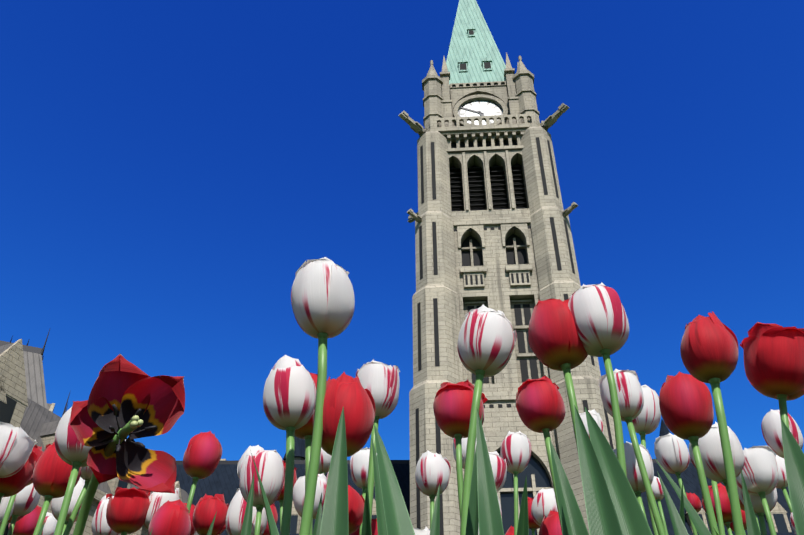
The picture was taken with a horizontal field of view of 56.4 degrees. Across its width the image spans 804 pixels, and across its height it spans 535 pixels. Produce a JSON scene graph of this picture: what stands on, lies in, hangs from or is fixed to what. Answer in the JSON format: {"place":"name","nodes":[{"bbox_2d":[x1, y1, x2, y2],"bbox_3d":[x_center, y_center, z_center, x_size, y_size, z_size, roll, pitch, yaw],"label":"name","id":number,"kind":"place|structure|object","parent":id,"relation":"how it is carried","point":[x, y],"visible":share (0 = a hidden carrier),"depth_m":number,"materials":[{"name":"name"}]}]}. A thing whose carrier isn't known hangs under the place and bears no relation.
{"place":"outdoors","nodes":[
{"label":"outdoors","id":0,"kind":"place"},
{"bbox_2d":[0,257,803,534],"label":"tulips","id":1,"kind":"object","parent":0,"point":[322,296],"depth_m":0.79,"materials":[{"name":"plant"}]},
{"bbox_2d":[70,354,184,492],"bbox_3d":[-0.278,0.156,0.758,0.113,0.138,0.073,0,-37,0],"label":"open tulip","id":2,"kind":"object","parent":1,"relation":"attached to","point":[128,389],"visible":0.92,"depth_m":0.77,"materials":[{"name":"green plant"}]},
{"bbox_2d":[119,420,137,437],"bbox_3d":[-0.268,0.158,0.736,0.010,0.010,0.040,24,-43,-28],"label":"pistil","id":3,"kind":"object","parent":2,"relation":"attached to","point":[125,430],"visible":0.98,"depth_m":0.73,"materials":[{"name":"green plant"}]},
{"bbox_2d":[129,415,142,428],"bbox_3d":[-0.255,0.149,0.722,0.012,0.012,0.006,24,-43,-29],"label":"flower stigma","id":4,"kind":"object","parent":3,"relation":"attached to","point":[135,422],"visible":1,"depth_m":0.72,"materials":[{"name":"yellow plant"}]},
{"bbox_2d":[109,404,156,452],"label":"stamens","id":5,"kind":"object","parent":2,"relation":"attached to","point":[112,429],"visible":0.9,"depth_m":0.74,"materials":[{"name":"black plant"}]},
{"bbox_2d":[0,0,803,460],"label":"sky","id":6,"kind":"structure","parent":0,"point":[170,169],"materials":[{"name":"blue"}]},
{"label":"forecourt paving","id":7,"kind":"structure","parent":0,"visible":0},
{"bbox_2d":[398,30,615,534],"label":"clock tower","id":8,"kind":"structure","parent":7,"relation":"on","point":[446,126],"depth_m":66.27,"materials":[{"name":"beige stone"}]},
{"bbox_2d":[446,0,505,84],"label":"spire roof","id":9,"kind":"structure","parent":8,"relation":"on","point":[476,50],"depth_m":89.63,"materials":[{"name":"green metal"}]},
{"bbox_2d":[458,100,502,124],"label":"peace tower clock dials","id":10,"kind":"object","parent":8,"relation":"attached to","point":[487,108],"visible":0.23,"depth_m":80.78,"materials":[{"name":"white glass"}]},
{"bbox_2d":[461,107,485,120],"bbox_3d":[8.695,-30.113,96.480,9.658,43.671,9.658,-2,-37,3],"label":"clock hands","id":11,"kind":"object","parent":10,"relation":"attached to","point":[480,113],"visible":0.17,"depth_m":80.54,"materials":[{"name":"metal"}]},
{"bbox_2d":[498,451,550,534],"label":"arched window","id":12,"kind":"structure","parent":8,"relation":"in","point":[535,467],"depth_m":55.28,"materials":[{"name":"grey glass"}]},
{"label":"lawn","id":13,"kind":"structure","parent":0,"visible":0},
{"bbox_2d":[49,403,54,411],"bbox_3d":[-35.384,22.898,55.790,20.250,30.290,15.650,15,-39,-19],"label":"chimney","id":14,"kind":"object","parent":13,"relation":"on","point":[51,409],"depth_m":65.99,"materials":[{"name":"beige stone"}]},
{"bbox_2d":[0,339,181,534],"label":"building wall","id":15,"kind":"structure","parent":13,"relation":"on","point":[12,378],"depth_m":49.75,"materials":[{"name":"beige stone"}]},
{"bbox_2d":[23,351,50,409],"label":"pavilion mansard roofs","id":16,"kind":"structure","parent":15,"relation":"on","point":[35,382],"depth_m":60.54,"materials":[{"name":"grey metal"}]},
{"bbox_2d":[0,330,69,415],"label":"roof cresting","id":17,"kind":"object","parent":16,"relation":"on","point":[27,348],"visible":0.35,"depth_m":62.57,"materials":[{"name":"black metal"}]},
{"bbox_2d":[0,396,127,534],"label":"window","id":18,"kind":"structure","parent":15,"relation":"attached to","point":[7,411],"depth_m":48.34,"materials":[{"name":"black glass"}]},
{"bbox_2d":[0,343,198,534],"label":"mansard roofs","id":19,"kind":"structure","parent":15,"relation":"on","point":[38,421],"depth_m":53.74,"materials":[{"name":"grey metal"}]},
{"bbox_2d":[220,457,791,533],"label":"windows","id":20,"kind":"structure","parent":13,"relation":"on","point":[778,508],"depth_m":66.88,"materials":[{"name":"black glass"}]},
{"bbox_2d":[175,419,794,534],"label":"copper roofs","id":21,"kind":"structure","parent":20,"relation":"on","point":[223,479],"depth_m":71.58,"materials":[{"name":"grey metal"}]},
{"bbox_2d":[176,459,691,464],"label":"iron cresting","id":22,"kind":"object","parent":21,"relation":"on","point":[348,462],"depth_m":74.77,"materials":[{"name":"grey metal"}]},
{"bbox_2d":[290,514,788,533],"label":"block glazing","id":23,"kind":"structure","parent":20,"relation":"on","point":[780,522],"depth_m":66.44,"materials":[{"name":"black glass"}]}
]}

